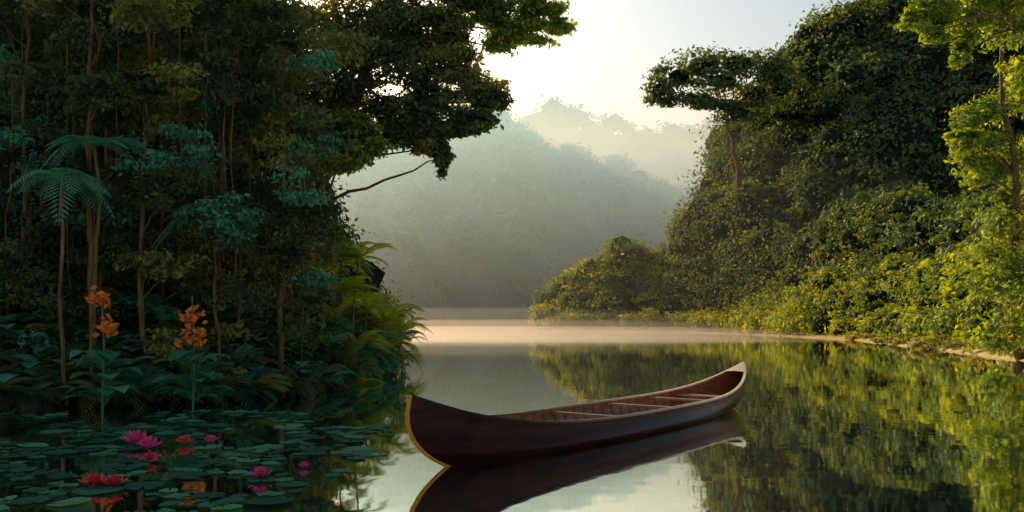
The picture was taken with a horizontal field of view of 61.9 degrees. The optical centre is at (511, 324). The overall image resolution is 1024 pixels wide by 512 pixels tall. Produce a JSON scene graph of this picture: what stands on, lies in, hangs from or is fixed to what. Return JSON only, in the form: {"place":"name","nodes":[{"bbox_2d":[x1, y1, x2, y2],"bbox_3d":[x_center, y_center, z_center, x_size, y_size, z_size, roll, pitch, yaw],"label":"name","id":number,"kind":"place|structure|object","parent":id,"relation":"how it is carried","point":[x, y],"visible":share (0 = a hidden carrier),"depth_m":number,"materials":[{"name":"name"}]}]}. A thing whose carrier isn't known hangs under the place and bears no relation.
{"place":"outdoors","nodes":[
{"label":"outdoors","id":0,"kind":"place"},
{"bbox_2d":[0,0,75,324],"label":"rainforest tree","id":1,"kind":"object","parent":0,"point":[25,220],"visible":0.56,"depth_m":16.79,"materials":[{"name":"green plant"}]},
{"bbox_2d":[0,6,88,254],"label":"rainforest tree","id":2,"kind":"object","parent":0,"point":[35,102],"visible":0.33,"depth_m":18.25,"materials":[{"name":"green plant"}]},
{"bbox_2d":[324,103,698,329],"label":"forested hill","id":3,"kind":"structure","parent":0,"point":[493,228],"depth_m":278.44,"materials":[{"name":"grey plant"}]},
{"bbox_2d":[0,330,1023,511],"bbox_3d":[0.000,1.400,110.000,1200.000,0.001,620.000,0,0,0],"label":"river water","id":4,"kind":"structure","parent":0,"point":[818,425],"depth_m":10.55,"materials":[{"name":"liquid"}]},
{"bbox_2d":[78,472,106,484],"bbox_3d":[-3.578,1.324,7.311,0.255,0.112,0.259,0,0,0],"label":"water lily","id":5,"kind":"object","parent":4,"relation":"on","point":[91,479],"visible":0.98,"depth_m":7.29,"materials":[{"name":"red plant"}]},
{"bbox_2d":[61,285,144,411],"bbox_3d":[-6.510,0.389,13.636,1.107,2.023,1.137,0,0,19],"label":"orange flower","id":6,"kind":"object","parent":4,"relation":"on","point":[104,359],"visible":1,"depth_m":13.57,"materials":[{"name":"teal plant"}]},
{"bbox_2d":[35,0,185,291],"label":"rainforest tree","id":7,"kind":"object","parent":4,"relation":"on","point":[103,119],"visible":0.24,"depth_m":16.40,"materials":[{"name":"green plant"}]},
{"bbox_2d":[101,473,128,484],"bbox_3d":[-3.403,1.328,7.311,0.237,0.104,0.241,0,0,0],"label":"water lily","id":8,"kind":"object","parent":4,"relation":"on","point":[113,479],"visible":1,"depth_m":7.29,"materials":[{"name":"red plant"}]},
{"bbox_2d":[44,5,186,226],"bbox_3d":[-9.045,-3.610,19.876,3.518,10.431,4.308,0,0,0],"label":"rainforest tree","id":9,"kind":"object","parent":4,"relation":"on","point":[170,142],"visible":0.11,"depth_m":19.14,"materials":[{"name":"green plant"}]},
{"bbox_2d":[119,429,152,442],"bbox_3d":[-4.348,1.300,9.894,0.364,0.160,0.370,0,0,0],"label":"water lily","id":10,"kind":"object","parent":4,"relation":"on","point":[134,436],"visible":0.91,"depth_m":9.86,"materials":[{"name":"pink plant"}]},
{"bbox_2d":[136,436,162,446],"bbox_3d":[-4.057,1.316,9.556,0.292,0.128,0.296,0,0,0],"label":"water lily","id":11,"kind":"object","parent":4,"relation":"on","point":[149,442],"visible":1,"depth_m":9.53,"materials":[{"name":"pink plant"}]},
{"bbox_2d":[141,452,157,459],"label":"water lily","id":12,"kind":"object","parent":4,"relation":"on","point":[149,456],"visible":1,"depth_m":8.66,"materials":[{"name":"red plant"}]},
{"bbox_2d":[51,1,261,299],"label":"rainforest tree","id":13,"kind":"object","parent":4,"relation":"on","point":[167,107],"visible":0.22,"depth_m":17.41,"materials":[{"name":"green plant"}]},
{"bbox_2d":[0,289,353,405],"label":"broadleaf plants","id":14,"kind":"object","parent":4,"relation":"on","point":[132,309],"visible":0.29,"depth_m":16.63,"materials":[{"name":"teal plant"}]},
{"bbox_2d":[176,435,192,442],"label":"water lily","id":15,"kind":"object","parent":4,"relation":"on","point":[184,439],"visible":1,"depth_m":9.87,"materials":[{"name":"red plant"}]},
{"bbox_2d":[153,296,235,409],"bbox_3d":[-5.266,0.472,14.072,1.110,1.856,1.207,0,0,15],"label":"orange flower","id":16,"kind":"object","parent":4,"relation":"on","point":[197,374],"visible":1,"depth_m":13.98,"materials":[{"name":"teal plant"}]},
{"bbox_2d":[0,409,392,511],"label":"lily pads","id":17,"kind":"object","parent":4,"relation":"on","point":[364,452],"visible":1,"depth_m":8.64,"materials":[{"name":"green plant"}]},
{"bbox_2d":[0,1,419,369],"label":"jungle bank","id":18,"kind":"structure","parent":4,"relation":"on","point":[347,271],"depth_m":24.68,"materials":[{"name":"green plant"}]},
{"bbox_2d":[5,167,114,405],"bbox_3d":[-7.305,-0.594,13.836,1.563,3.911,1.805,0,0,-29],"label":"palm tree","id":19,"kind":"object","parent":18,"relation":"on","point":[81,177],"visible":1,"depth_m":13.98,"materials":[{"name":"teal plant"}]},
{"bbox_2d":[14,0,151,401],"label":"rainforest tree","id":20,"kind":"object","parent":18,"relation":"on","point":[91,38],"visible":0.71,"depth_m":15.47,"materials":[{"name":"green plant"}]},
{"bbox_2d":[40,135,146,400],"bbox_3d":[-7.049,-0.965,14.357,1.278,4.568,1.337,0,0,13],"label":"palm tree","id":21,"kind":"object","parent":18,"relation":"on","point":[90,140],"visible":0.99,"depth_m":14.51,"materials":[{"name":"teal plant"}]},
{"bbox_2d":[84,0,212,398],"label":"rainforest tree","id":22,"kind":"object","parent":18,"relation":"on","point":[145,15],"visible":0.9,"depth_m":15.50,"materials":[{"name":"green plant"}]},
{"bbox_2d":[0,42,363,398],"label":"understory shrubs","id":23,"kind":"object","parent":18,"relation":"on","point":[303,150],"visible":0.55,"depth_m":15.83,"materials":[{"name":"green plant"}]},
{"bbox_2d":[151,202,251,367],"bbox_3d":[-5.663,-0.436,16.012,2.019,3.657,1.705,0,0,0],"label":"palm tree","id":24,"kind":"object","parent":18,"relation":"on","point":[173,221],"visible":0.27,"depth_m":15.99,"materials":[{"name":"teal plant"}]},
{"bbox_2d":[203,207,275,353],"bbox_3d":[-5.441,-0.510,16.974,1.773,3.756,1.467,0,0,0],"label":"palm tree","id":25,"kind":"object","parent":18,"relation":"on","point":[240,268],"visible":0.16,"depth_m":17.10,"materials":[{"name":"teal plant"}]},
{"bbox_2d":[165,0,360,394],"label":"rainforest tree","id":26,"kind":"object","parent":18,"relation":"on","point":[265,13],"visible":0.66,"depth_m":16.48,"materials":[{"name":"green plant"}]},
{"bbox_2d":[312,136,370,348],"bbox_3d":[-3.787,-1.379,19.031,1.336,5.551,0.930,0,0,0],"label":"sapling","id":27,"kind":"object","parent":18,"relation":"on","point":[333,165],"visible":0.28,"depth_m":18.95,"materials":[{"name":"green plant"}]},
{"bbox_2d":[296,241,432,385],"bbox_3d":[-3.350,0.173,21.676,2.895,4.424,6.132,0,0,22],"label":"tree fern","id":28,"kind":"object","parent":18,"relation":"on","point":[367,302],"visible":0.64,"depth_m":20.46,"materials":[{"name":"green plant"}]},
{"bbox_2d":[271,0,514,368],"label":"overhanging tree","id":29,"kind":"object","parent":18,"relation":"on","point":[418,126],"visible":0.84,"depth_m":19.76,"materials":[{"name":"green plant"}]},
{"bbox_2d":[236,0,577,327],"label":"overhanging tree","id":30,"kind":"object","parent":18,"relation":"on","point":[507,33],"visible":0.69,"depth_m":19.69,"materials":[{"name":"green plant"}]},
{"bbox_2d":[204,434,217,440],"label":"water lily","id":31,"kind":"object","parent":4,"relation":"on","point":[210,437],"visible":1,"depth_m":10.05,"materials":[{"name":"pink plant"}]},
{"bbox_2d":[0,234,427,412],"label":"fern undergrowth","id":32,"kind":"object","parent":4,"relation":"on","point":[13,387],"visible":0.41,"depth_m":16.50,"materials":[{"name":"green plant"}]},
{"bbox_2d":[153,0,287,280],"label":"rainforest tree","id":33,"kind":"object","parent":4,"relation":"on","point":[166,222],"visible":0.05,"depth_m":19.66,"materials":[{"name":"green plant"}]},
{"bbox_2d":[155,1,290,319],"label":"rainforest tree","id":34,"kind":"object","parent":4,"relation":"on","point":[257,188],"visible":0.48,"depth_m":17.28,"materials":[{"name":"green plant"}]},
{"bbox_2d":[5,0,305,367],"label":"hanging lianas","id":35,"kind":"object","parent":34,"relation":"hanging from","point":[118,130],"visible":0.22,"depth_m":16.73,"materials":[{"name":"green plant"}]},
{"bbox_2d":[248,466,271,476],"bbox_3d":[-2.272,1.332,7.713,0.219,0.096,0.222,0,0,0],"label":"water lily","id":36,"kind":"object","parent":4,"relation":"on","point":[260,471],"visible":1,"depth_m":7.69,"materials":[{"name":"pink plant"}]},
{"bbox_2d":[202,0,326,312],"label":"rainforest tree","id":37,"kind":"object","parent":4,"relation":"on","point":[276,184],"visible":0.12,"depth_m":20.16,"materials":[{"name":"green plant"}]},
{"bbox_2d":[211,0,383,331],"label":"rainforest tree","id":38,"kind":"object","parent":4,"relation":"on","point":[352,40],"visible":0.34,"depth_m":17.74,"materials":[{"name":"green plant"}]},
{"bbox_2d":[299,461,308,465],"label":"water lily","id":39,"kind":"object","parent":4,"relation":"on","point":[303,463],"visible":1,"depth_m":8.28,"materials":[{"name":"pink plant"}]},
{"bbox_2d":[405,361,746,466],"bbox_3d":[1.540,1.085,11.400,1.260,0.890,8.596,0,0,36],"label":"canoe","id":40,"kind":"object","parent":4,"relation":"on","point":[443,435],"visible":0.93,"depth_m":9.45,"materials":[{"name":"brown wood"}]},
{"bbox_2d":[284,0,858,134],"label":"sky","id":41,"kind":"structure","parent":0,"point":[615,42],"materials":[{"name":"white"}]},
{"bbox_2d":[510,94,724,190],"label":"distant hill","id":42,"kind":"structure","parent":0,"point":[668,151],"depth_m":785.61,"materials":[{"name":"grey plant"}]},
{"bbox_2d":[541,330,1023,360],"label":"sandy shore","id":43,"kind":"structure","parent":0,"point":[978,352],"depth_m":93.05,"materials":[{"name":"beige sand"}]},
{"bbox_2d":[521,178,762,330],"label":"bank trees","id":44,"kind":"object","parent":43,"relation":"on","point":[622,275],"visible":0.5,"depth_m":167.49,"materials":[{"name":"green plant"}]},
{"bbox_2d":[638,41,810,192],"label":"umbrella tree","id":45,"kind":"object","parent":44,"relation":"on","point":[773,74],"visible":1,"depth_m":147.18,"materials":[{"name":"green plant"}]},
{"bbox_2d":[541,299,1023,357],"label":"shore plants","id":46,"kind":"object","parent":43,"relation":"on","point":[708,321],"visible":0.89,"depth_m":125.64,"materials":[{"name":"green plant"}]},
{"bbox_2d":[646,173,1023,333],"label":"bank trees","id":47,"kind":"object","parent":43,"relation":"on","point":[749,238],"visible":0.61,"depth_m":116.51,"materials":[{"name":"green plant"}]},
{"bbox_2d":[687,236,1023,344],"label":"bank trees","id":48,"kind":"object","parent":43,"relation":"on","point":[939,302],"visible":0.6,"depth_m":73.31,"materials":[{"name":"green plant"}]},
{"bbox_2d":[892,0,1023,104],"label":"riverside tree","id":49,"kind":"object","parent":43,"relation":"on","point":[931,21],"visible":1,"depth_m":27.55,"materials":[{"name":"green plant"}]},
{"bbox_2d":[942,25,1023,359],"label":"riverside tree","id":50,"kind":"object","parent":43,"relation":"on","point":[969,141],"visible":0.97,"depth_m":32.18,"materials":[{"name":"green plant"}]},
{"bbox_2d":[675,0,1023,300],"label":"forested hill","id":51,"kind":"structure","parent":0,"point":[882,95],"depth_m":139.46,"materials":[{"name":"green plant"}]}
]}

